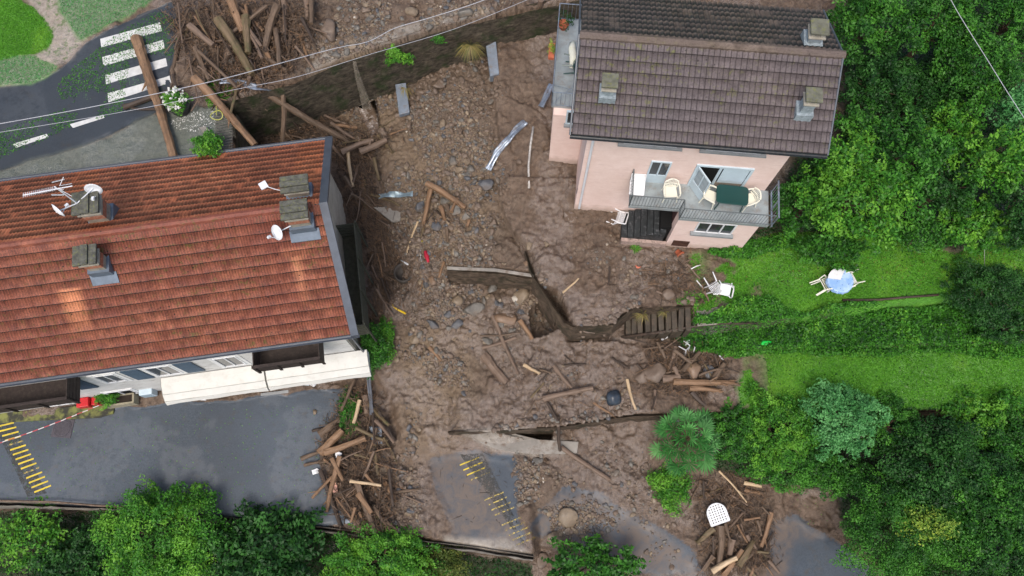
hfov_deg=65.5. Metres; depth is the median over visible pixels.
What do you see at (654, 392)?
branch
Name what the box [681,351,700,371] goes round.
log
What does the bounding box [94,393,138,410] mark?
wall planter
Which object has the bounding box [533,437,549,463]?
log
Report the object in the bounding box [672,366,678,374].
log
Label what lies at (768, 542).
branch
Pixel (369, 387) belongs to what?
metal channel
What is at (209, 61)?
branch
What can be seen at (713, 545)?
branch
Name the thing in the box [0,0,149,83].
sparse grass
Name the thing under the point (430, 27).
rock
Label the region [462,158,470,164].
rock
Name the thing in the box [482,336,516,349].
log
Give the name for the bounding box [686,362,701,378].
rock
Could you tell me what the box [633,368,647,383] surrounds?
rock
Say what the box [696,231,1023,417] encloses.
lawn weeds
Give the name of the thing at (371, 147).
log
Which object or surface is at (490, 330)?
rock
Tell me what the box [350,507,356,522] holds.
branch
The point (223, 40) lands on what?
branch
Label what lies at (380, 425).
log
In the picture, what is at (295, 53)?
log
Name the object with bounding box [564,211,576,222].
rock
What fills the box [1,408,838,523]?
leaf scatter
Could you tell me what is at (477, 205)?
rubble
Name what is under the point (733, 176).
inner shutter door
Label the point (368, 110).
plunge pool
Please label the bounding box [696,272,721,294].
plastic chair
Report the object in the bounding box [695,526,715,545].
log
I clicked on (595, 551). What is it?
bush
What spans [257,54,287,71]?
log
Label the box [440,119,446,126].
rock
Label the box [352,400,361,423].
log
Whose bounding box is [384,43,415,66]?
creeper
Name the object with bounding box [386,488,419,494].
branch
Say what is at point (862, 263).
fallen leaves
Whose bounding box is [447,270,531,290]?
weir sill
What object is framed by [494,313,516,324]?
log
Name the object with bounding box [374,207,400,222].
concrete slab
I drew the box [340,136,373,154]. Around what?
log
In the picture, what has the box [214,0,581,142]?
retaining wall
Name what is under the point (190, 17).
branch
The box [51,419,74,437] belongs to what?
asphalt patch
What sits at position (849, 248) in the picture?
shrub
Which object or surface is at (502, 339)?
log
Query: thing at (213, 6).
branch
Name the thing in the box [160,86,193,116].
flower planter
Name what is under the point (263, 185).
flat antenna
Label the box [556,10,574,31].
flower pot
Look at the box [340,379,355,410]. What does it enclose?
log
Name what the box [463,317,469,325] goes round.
rock
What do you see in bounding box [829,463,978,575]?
tree
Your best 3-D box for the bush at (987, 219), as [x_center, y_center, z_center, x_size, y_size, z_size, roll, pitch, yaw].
[18.235,-2.419,31.755,3.223,3.125,2.646,0,73,0]
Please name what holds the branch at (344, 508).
on the branch
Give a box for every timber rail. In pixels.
[0,500,127,507]
[621,322,757,337]
[842,294,938,300]
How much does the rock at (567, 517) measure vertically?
0.447 m
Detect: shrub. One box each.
[0,495,76,574]
[28,522,122,575]
[192,498,326,575]
[701,397,766,464]
[735,447,835,494]
[736,378,820,489]
[790,231,870,272]
[795,448,872,500]
[858,389,922,459]
[935,380,1023,449]
[973,305,1023,345]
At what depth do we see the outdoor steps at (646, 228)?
32.46 m
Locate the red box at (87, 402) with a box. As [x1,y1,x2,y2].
[76,397,101,408]
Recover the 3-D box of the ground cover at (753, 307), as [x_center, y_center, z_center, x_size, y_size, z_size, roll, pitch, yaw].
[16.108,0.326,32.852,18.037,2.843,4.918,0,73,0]
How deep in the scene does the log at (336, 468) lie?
33.34 m
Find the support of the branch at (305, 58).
on the mud ground at (544, 202)
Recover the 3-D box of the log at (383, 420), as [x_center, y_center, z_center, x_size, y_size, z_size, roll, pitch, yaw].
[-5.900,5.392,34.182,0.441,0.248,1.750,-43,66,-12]
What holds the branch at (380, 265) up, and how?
on the mud ground at (544, 202)
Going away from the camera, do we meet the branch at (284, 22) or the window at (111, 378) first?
the window at (111, 378)
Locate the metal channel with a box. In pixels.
[367,377,373,414]
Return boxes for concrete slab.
[199,126,214,136]
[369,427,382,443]
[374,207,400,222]
[395,83,409,116]
[447,266,533,276]
[473,434,578,454]
[486,42,498,81]
[696,307,731,325]
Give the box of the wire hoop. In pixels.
[210,107,222,119]
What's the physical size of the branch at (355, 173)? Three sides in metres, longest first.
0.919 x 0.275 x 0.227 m
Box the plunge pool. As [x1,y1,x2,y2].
[358,100,378,136]
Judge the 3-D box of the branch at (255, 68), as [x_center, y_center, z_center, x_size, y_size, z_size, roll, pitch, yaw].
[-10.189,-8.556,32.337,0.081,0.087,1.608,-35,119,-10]
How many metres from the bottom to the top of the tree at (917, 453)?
4.468 m
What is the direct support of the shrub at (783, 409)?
on the woodland soil
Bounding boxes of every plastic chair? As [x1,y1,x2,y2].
[562,53,578,73]
[606,208,628,224]
[661,178,680,202]
[679,341,694,355]
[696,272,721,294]
[698,184,716,209]
[707,503,729,526]
[715,280,733,297]
[742,187,761,212]
[809,274,832,295]
[846,269,864,287]
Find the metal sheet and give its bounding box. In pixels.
[379,191,412,198]
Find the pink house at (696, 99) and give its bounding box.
[549,0,845,248]
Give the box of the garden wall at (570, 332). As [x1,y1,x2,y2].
[553,305,692,341]
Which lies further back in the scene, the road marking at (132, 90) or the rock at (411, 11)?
the rock at (411, 11)
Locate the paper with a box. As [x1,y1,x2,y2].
[312,468,318,474]
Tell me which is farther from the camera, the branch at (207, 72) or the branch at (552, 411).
the branch at (552, 411)
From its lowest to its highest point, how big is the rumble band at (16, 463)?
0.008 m
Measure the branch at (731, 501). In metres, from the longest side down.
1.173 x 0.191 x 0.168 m
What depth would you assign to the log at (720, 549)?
32.74 m
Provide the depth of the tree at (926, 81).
31.71 m
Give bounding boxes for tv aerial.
[23,177,77,203]
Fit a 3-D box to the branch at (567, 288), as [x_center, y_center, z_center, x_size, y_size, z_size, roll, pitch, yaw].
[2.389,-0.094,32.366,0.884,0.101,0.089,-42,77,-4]
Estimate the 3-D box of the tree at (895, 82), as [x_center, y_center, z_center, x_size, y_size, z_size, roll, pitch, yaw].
[14.706,-8.060,32.533,3.152,4.064,3.361,0,73,0]
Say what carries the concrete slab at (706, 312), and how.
on the mud ground at (544, 202)
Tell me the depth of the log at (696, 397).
32.59 m
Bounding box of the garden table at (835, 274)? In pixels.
[826,269,844,292]
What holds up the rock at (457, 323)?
on the mud ground at (544, 202)
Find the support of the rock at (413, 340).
on the mud ground at (544, 202)
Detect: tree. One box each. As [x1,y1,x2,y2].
[87,474,236,575]
[647,405,722,477]
[770,158,841,242]
[793,129,935,257]
[798,378,892,462]
[826,0,919,65]
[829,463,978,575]
[833,98,892,169]
[838,44,916,118]
[861,53,977,135]
[864,413,1020,528]
[866,109,956,202]
[885,503,960,546]
[886,0,986,66]
[916,140,984,218]
[917,100,988,162]
[928,18,1023,118]
[933,438,1023,573]
[941,118,1023,199]
[944,496,1023,575]
[963,406,1023,500]
[966,0,1023,61]
[977,80,1023,150]
[979,169,1023,250]
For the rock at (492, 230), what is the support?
on the mud ground at (544, 202)
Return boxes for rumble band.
[0,423,45,496]
[460,453,527,547]
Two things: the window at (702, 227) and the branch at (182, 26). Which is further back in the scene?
the branch at (182, 26)
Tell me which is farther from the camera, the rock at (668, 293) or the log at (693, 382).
the log at (693, 382)
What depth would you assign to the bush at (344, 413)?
34.22 m
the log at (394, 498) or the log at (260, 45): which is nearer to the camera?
the log at (260, 45)
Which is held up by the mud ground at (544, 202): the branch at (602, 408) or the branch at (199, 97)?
the branch at (602, 408)
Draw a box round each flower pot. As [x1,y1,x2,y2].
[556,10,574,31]
[675,249,683,256]
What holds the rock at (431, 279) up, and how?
on the mud ground at (544, 202)
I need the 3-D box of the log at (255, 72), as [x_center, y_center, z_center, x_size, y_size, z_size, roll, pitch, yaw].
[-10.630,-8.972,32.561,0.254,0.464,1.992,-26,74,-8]
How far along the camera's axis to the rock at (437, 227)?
33.61 m
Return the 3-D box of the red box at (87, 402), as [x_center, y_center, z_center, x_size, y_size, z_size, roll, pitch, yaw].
[-18.026,4.897,33.957,0.800,0.600,0.400,-8,73,-2]
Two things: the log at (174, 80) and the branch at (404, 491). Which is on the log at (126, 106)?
the log at (174, 80)
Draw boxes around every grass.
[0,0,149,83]
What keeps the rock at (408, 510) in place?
on the mud ground at (544, 202)
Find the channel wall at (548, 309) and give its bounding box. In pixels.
[523,251,558,329]
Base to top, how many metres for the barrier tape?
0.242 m
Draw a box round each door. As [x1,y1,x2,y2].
[646,160,671,182]
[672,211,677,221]
[689,167,710,199]
[710,168,749,186]
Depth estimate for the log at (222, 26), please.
32.05 m
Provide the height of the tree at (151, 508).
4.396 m
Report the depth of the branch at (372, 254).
34.84 m
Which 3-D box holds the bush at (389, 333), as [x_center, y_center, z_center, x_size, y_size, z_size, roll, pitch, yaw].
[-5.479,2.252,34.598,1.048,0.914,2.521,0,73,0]
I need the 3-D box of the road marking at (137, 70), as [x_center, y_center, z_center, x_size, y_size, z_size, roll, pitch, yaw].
[-15.514,-8.970,32.857,2.625,0.226,0.445,-15,74,-5]
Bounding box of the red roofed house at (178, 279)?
[0,136,379,412]
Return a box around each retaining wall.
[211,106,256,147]
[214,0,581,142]
[448,410,1023,437]
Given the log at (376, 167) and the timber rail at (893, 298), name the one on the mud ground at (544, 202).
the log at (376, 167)
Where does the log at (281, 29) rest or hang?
on the mud ground at (544, 202)
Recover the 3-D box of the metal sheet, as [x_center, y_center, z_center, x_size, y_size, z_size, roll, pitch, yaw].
[-5.049,-4.034,34.557,1.536,0.375,0.306,0,73,0]
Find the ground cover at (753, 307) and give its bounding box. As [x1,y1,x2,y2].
[681,233,1023,359]
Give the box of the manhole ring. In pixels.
[393,263,410,283]
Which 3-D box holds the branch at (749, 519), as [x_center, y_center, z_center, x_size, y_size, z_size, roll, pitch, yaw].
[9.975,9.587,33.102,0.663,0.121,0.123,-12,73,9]
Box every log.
[122,83,181,109]
[130,34,177,156]
[172,47,179,73]
[172,74,184,108]
[186,22,214,46]
[190,74,257,145]
[192,45,210,80]
[213,15,254,76]
[216,47,225,92]
[224,45,231,64]
[226,0,242,33]
[232,4,267,32]
[237,4,264,31]
[241,13,250,54]
[242,48,260,84]
[250,28,262,47]
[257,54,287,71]
[261,3,280,53]
[265,51,277,72]
[268,96,350,142]
[273,27,286,66]
[280,24,287,46]
[280,95,286,141]
[281,0,287,32]
[286,32,292,57]
[293,49,298,58]
[300,452,317,460]
[303,0,308,20]
[308,0,313,24]
[312,425,335,431]
[316,428,343,455]
[317,417,343,437]
[318,469,342,528]
[322,455,342,511]
[323,435,365,455]
[330,121,357,141]
[330,457,343,480]
[335,124,356,128]
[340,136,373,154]
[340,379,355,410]
[340,500,356,525]
[342,175,351,187]
[346,152,353,186]
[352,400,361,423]
[354,479,377,534]
[355,426,387,441]
[355,491,373,513]
[359,138,387,154]
[361,395,369,413]
[368,402,389,426]
[372,157,380,180]
[372,506,390,530]
[373,444,379,474]
[374,419,394,443]
[377,133,393,152]
[377,411,395,440]
[383,481,396,502]
[384,508,392,524]
[422,189,432,225]
[425,180,466,209]
[428,346,441,361]
[438,205,445,220]
[444,226,448,241]
[445,204,454,221]
[449,198,458,212]
[480,352,508,384]
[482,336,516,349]
[491,315,519,374]
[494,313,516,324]
[518,319,533,339]
[523,363,539,374]
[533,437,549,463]
[537,0,543,9]
[542,385,592,401]
[552,365,572,387]
[556,415,561,451]
[561,445,611,481]
[662,373,680,382]
[667,346,677,373]
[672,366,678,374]
[672,376,737,385]
[673,349,694,362]
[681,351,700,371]
[688,385,723,392]
[689,391,705,406]
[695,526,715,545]
[702,554,715,571]
[710,555,737,573]
[711,362,725,379]
[716,525,725,564]
[720,548,743,575]
[727,537,735,556]
[735,540,755,567]
[743,481,761,487]
[744,488,759,494]
[759,511,773,546]
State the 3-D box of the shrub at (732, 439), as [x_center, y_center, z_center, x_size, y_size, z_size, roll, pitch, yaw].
[9.181,5.969,32.916,2.404,2.622,2.788,22,74,7]
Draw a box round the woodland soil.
[0,0,1023,575]
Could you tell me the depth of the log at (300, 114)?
33.39 m
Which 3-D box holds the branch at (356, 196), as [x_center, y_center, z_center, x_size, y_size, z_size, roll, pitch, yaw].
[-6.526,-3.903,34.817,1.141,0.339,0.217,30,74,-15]
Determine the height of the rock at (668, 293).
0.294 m
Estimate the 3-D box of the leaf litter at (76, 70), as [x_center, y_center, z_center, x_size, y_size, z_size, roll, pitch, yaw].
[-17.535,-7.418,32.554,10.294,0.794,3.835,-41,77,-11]
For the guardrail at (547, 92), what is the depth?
34.15 m
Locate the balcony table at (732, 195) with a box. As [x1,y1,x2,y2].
[714,184,748,211]
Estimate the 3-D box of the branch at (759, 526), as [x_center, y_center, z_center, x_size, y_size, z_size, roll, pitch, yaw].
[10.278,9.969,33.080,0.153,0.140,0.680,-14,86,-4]
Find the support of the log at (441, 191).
on the mud ground at (544, 202)
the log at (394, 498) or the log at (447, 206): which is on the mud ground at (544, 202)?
the log at (447, 206)
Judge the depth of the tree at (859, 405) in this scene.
31.47 m
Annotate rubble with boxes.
[302,0,688,569]
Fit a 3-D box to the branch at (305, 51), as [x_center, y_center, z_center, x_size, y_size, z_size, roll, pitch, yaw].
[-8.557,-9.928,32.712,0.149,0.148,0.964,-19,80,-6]
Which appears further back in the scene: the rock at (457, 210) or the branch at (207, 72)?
the rock at (457, 210)
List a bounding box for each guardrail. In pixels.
[219,78,269,90]
[485,120,527,170]
[538,83,552,107]
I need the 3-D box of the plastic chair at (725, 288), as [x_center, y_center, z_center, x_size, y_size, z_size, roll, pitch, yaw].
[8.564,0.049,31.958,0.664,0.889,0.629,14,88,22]
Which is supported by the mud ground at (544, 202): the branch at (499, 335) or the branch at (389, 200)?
the branch at (389, 200)
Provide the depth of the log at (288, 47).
32.64 m
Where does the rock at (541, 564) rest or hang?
on the mud ground at (544, 202)
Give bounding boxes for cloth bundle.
[568,41,575,68]
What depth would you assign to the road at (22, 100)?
32.71 m
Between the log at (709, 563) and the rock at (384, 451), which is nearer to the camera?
the log at (709, 563)
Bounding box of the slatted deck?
[214,113,232,149]
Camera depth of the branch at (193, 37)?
32.85 m
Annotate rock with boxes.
[196,50,209,65]
[320,18,335,41]
[331,51,340,58]
[348,43,356,49]
[361,7,371,13]
[375,127,388,138]
[381,449,390,456]
[405,6,417,16]
[406,508,414,513]
[409,335,418,343]
[415,88,423,95]
[415,201,424,211]
[417,304,424,310]
[422,280,428,287]
[426,23,433,31]
[426,320,438,328]
[428,276,436,284]
[430,78,445,87]
[431,222,441,230]
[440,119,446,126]
[440,197,449,203]
[443,100,451,105]
[443,310,454,317]
[449,156,457,165]
[450,205,460,215]
[451,295,462,305]
[451,319,462,328]
[455,166,463,173]
[457,8,473,17]
[460,326,468,333]
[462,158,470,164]
[462,212,469,219]
[463,302,484,315]
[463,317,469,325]
[467,165,474,171]
[477,179,493,190]
[482,337,492,344]
[488,285,496,292]
[488,327,493,333]
[490,228,494,235]
[490,294,494,301]
[494,300,502,307]
[508,328,515,332]
[513,289,529,303]
[517,309,524,314]
[521,313,529,319]
[526,242,532,249]
[532,458,542,464]
[536,552,550,568]
[546,531,567,544]
[558,508,577,527]
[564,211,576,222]
[564,527,570,534]
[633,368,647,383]
[644,362,665,382]
[662,288,674,299]
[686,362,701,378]
[703,365,713,379]
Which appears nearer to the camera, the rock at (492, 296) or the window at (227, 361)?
the window at (227, 361)
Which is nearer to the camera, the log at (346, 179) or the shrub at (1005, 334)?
the shrub at (1005, 334)
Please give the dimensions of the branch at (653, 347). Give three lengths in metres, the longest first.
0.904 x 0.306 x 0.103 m
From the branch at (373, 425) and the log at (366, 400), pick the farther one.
the log at (366, 400)
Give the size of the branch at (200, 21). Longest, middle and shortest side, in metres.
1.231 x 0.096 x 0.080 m
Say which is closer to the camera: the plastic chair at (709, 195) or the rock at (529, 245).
the plastic chair at (709, 195)
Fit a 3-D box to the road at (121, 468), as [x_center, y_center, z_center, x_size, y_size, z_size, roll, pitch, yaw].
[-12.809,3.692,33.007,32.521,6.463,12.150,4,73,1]
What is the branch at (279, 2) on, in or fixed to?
on the log at (281, 29)
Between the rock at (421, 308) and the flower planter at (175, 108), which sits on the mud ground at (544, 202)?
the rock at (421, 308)
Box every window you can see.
[92,374,127,383]
[104,389,138,394]
[142,365,182,376]
[212,356,246,366]
[565,110,573,124]
[693,222,737,234]
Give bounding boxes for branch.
[131,107,155,110]
[164,22,186,52]
[167,35,195,43]
[174,9,188,49]
[177,2,182,42]
[178,48,203,82]
[185,14,191,36]
[188,58,199,103]
[191,75,212,111]
[194,16,216,46]
[195,9,207,34]
[197,49,237,88]
[197,65,216,81]
[205,11,216,57]
[212,0,214,47]
[212,21,235,61]
[215,2,226,19]
[217,46,220,77]
[230,70,239,112]
[246,76,250,84]
[249,59,262,78]
[250,34,262,58]
[251,20,262,42]
[269,82,296,84]
[276,0,280,27]
[283,4,285,42]
[289,7,310,42]
[295,45,314,70]
[299,23,327,34]
[299,37,307,56]
[300,17,314,42]
[303,459,325,466]
[308,27,316,49]
[309,475,331,498]
[322,458,345,472]
[323,115,345,123]
[333,145,344,161]
[336,450,362,461]
[336,497,354,521]
[340,491,354,519]
[343,138,375,143]
[349,479,381,486]
[349,523,373,541]
[350,193,373,206]
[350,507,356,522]
[352,164,359,181]
[354,453,374,460]
[356,191,360,221]
[359,196,379,214]
[362,450,374,479]
[364,253,373,274]
[364,474,374,482]
[365,428,377,458]
[370,193,400,206]
[371,264,383,293]
[372,413,374,443]
[375,288,394,316]
[376,463,407,471]
[377,219,406,239]
[377,254,382,277]
[380,278,390,300]
[381,242,385,266]
[383,437,396,462]
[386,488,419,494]
[387,521,397,530]
[388,469,393,506]
[392,488,422,503]
[406,221,418,252]
[438,261,444,277]
[480,332,519,336]
[530,382,544,398]
[538,367,553,382]
[539,368,551,373]
[546,402,558,421]
[562,278,578,292]
[564,363,585,366]
[593,402,613,416]
[608,266,611,284]
[611,357,629,369]
[626,379,636,409]
[643,343,663,349]
[651,389,656,409]
[653,390,656,405]
[686,482,700,508]
[687,264,699,278]
[698,367,722,376]
[702,481,704,498]
[711,535,714,555]
[713,354,718,366]
[718,470,746,502]
[721,493,735,514]
[724,523,731,543]
[725,512,743,532]
[730,494,747,505]
[736,524,748,543]
[744,516,759,520]
[745,534,761,555]
[749,565,755,575]
[756,519,762,535]
[757,550,768,556]
[761,506,776,522]
[762,533,773,554]
[767,559,779,573]
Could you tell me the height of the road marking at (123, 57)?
0.227 m
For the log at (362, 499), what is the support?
on the log at (358, 487)
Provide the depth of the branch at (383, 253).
34.78 m
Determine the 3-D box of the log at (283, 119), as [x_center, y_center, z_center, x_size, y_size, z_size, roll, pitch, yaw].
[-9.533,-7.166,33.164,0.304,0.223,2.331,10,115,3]
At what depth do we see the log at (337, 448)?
33.51 m
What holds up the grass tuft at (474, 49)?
on the retaining wall at (337, 89)
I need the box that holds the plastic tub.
[606,390,621,405]
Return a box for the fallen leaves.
[698,232,1023,286]
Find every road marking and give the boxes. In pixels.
[13,134,47,146]
[70,116,103,127]
[100,22,160,46]
[102,40,163,64]
[105,58,166,83]
[108,76,170,101]
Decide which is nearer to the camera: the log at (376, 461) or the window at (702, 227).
the window at (702, 227)
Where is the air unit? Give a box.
[139,388,157,397]
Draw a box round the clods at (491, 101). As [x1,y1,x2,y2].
[328,50,640,443]
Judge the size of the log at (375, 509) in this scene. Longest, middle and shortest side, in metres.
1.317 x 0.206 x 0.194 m
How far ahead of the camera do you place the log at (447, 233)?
33.41 m
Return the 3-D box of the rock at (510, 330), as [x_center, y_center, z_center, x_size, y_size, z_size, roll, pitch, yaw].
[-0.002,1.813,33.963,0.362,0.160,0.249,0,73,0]
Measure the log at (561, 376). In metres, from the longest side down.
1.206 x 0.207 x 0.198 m
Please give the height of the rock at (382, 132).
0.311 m
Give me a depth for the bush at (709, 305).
32.09 m
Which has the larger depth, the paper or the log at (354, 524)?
the paper
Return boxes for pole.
[527,126,533,188]
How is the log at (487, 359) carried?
on the mud ground at (544, 202)
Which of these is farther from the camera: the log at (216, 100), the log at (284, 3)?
the log at (284, 3)
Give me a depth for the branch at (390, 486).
33.03 m
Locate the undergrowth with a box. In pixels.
[0,0,1023,575]
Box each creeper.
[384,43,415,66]
[430,34,446,43]
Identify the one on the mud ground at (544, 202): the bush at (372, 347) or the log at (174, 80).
the bush at (372, 347)
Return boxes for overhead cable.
[0,0,483,123]
[3,0,525,131]
[951,0,1023,117]
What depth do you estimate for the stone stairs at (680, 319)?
32.78 m
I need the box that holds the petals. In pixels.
[171,111,215,131]
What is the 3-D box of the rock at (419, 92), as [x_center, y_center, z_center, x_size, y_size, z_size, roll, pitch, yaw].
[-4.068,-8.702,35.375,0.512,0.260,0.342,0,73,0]
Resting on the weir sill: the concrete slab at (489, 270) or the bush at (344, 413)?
the concrete slab at (489, 270)
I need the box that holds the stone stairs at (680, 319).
[624,306,690,338]
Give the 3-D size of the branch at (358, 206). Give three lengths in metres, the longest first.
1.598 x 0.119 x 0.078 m
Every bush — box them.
[188,127,224,157]
[204,73,233,111]
[319,513,451,575]
[336,383,361,440]
[360,319,391,379]
[376,317,396,365]
[412,539,473,575]
[541,533,650,575]
[645,459,694,518]
[677,291,723,318]
[894,207,952,260]
[934,193,1019,256]
[937,255,1023,328]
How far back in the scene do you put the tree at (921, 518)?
30.11 m
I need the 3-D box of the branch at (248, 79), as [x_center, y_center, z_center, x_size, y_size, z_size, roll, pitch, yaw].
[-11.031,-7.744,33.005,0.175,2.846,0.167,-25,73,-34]
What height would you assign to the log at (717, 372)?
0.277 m
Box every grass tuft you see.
[398,83,416,99]
[455,40,484,63]
[629,244,640,253]
[633,309,649,324]
[657,308,667,317]
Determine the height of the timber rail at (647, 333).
1.720 m
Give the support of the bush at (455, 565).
on the mud ground at (544, 202)
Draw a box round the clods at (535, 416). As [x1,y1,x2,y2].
[359,60,678,427]
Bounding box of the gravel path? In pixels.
[0,0,235,178]
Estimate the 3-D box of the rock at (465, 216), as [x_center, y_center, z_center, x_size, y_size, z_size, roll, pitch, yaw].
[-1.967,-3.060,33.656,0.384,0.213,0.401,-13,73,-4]
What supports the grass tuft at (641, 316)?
on the garden wall at (570, 332)
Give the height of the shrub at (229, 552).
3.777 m
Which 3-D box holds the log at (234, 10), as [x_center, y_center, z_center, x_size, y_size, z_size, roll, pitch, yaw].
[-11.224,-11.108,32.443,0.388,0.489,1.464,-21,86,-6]
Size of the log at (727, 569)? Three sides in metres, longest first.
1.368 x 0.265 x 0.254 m
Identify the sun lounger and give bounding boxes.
[629,173,646,195]
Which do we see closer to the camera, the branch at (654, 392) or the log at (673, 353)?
the branch at (654, 392)
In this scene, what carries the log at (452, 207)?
on the log at (441, 191)
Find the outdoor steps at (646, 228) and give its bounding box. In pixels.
[620,209,671,247]
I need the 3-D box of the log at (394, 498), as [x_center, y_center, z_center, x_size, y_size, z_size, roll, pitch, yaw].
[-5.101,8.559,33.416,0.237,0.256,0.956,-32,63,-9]
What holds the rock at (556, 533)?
on the mud ground at (544, 202)
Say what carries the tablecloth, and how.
on the garden table at (835, 274)
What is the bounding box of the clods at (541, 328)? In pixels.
[332,22,697,443]
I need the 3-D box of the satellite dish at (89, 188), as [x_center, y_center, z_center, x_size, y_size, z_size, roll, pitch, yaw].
[-13.984,-3.095,26.282,0.842,0.544,0.546,0,73,0]
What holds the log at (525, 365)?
on the mud ground at (544, 202)
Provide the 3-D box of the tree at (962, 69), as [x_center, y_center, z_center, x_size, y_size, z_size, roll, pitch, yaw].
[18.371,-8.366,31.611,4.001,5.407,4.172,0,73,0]
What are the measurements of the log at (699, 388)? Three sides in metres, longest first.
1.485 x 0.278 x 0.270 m
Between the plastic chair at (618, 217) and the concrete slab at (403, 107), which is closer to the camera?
the plastic chair at (618, 217)
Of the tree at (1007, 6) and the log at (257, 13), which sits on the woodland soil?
the tree at (1007, 6)
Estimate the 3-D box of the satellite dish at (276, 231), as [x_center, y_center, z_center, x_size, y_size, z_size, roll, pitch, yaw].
[-7.771,-1.866,26.622,0.810,0.435,0.487,-9,73,-3]
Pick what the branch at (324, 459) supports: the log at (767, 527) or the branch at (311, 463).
the branch at (311, 463)
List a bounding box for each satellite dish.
[51,203,75,215]
[77,184,102,202]
[267,225,290,239]
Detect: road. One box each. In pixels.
[0,1,181,169]
[0,387,583,550]
[583,489,873,575]
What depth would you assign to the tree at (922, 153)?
29.52 m
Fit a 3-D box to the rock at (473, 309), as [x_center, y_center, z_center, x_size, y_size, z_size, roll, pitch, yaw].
[-1.603,0.930,34.334,0.944,0.426,0.504,-30,75,-9]
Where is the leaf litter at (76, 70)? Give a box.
[0,12,176,157]
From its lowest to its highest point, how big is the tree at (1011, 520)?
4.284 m
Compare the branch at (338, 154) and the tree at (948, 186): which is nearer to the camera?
the tree at (948, 186)
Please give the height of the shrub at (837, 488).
2.218 m
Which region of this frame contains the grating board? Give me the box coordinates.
[261,390,287,395]
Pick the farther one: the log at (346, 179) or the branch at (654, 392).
the log at (346, 179)
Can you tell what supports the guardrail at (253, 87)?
attached to the retaining wall at (337, 89)
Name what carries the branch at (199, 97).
on the log at (216, 100)
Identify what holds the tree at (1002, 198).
on the woodland soil
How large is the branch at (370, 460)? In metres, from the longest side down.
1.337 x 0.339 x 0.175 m
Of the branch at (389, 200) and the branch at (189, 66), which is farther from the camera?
the branch at (389, 200)
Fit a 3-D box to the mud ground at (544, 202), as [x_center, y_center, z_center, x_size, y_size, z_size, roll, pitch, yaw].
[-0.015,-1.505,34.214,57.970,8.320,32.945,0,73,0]
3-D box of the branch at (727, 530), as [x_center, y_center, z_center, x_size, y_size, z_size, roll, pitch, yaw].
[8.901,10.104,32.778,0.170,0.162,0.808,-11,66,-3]
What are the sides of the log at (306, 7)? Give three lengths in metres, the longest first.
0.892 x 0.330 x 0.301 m
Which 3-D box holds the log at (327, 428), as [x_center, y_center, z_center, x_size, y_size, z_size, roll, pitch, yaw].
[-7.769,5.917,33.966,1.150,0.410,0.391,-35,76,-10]
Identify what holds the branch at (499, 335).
on the log at (502, 339)
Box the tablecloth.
[825,269,853,294]
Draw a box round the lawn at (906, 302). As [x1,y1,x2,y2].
[0,0,1023,408]
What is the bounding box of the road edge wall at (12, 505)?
[0,502,533,560]
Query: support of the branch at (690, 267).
on the mud ground at (544, 202)
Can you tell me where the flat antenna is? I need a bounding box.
[258,180,279,190]
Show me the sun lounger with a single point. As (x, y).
(639, 187)
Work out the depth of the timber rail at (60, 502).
33.12 m
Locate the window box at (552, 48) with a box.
[547,37,555,59]
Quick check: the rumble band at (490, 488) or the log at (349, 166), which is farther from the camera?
the log at (349, 166)
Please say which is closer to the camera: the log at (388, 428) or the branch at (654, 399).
the branch at (654, 399)
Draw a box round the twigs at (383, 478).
[155,0,779,575]
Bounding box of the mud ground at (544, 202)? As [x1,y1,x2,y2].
[0,0,959,575]
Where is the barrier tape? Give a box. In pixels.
[0,404,100,442]
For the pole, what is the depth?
33.81 m
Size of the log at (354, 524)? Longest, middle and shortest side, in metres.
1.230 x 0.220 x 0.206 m
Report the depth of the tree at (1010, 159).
29.52 m
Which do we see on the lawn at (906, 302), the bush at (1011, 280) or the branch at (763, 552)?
the bush at (1011, 280)
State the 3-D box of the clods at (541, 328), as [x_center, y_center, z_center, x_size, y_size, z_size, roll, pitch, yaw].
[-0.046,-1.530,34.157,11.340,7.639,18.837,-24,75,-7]
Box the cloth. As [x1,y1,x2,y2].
[424,251,428,262]
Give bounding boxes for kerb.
[0,404,114,422]

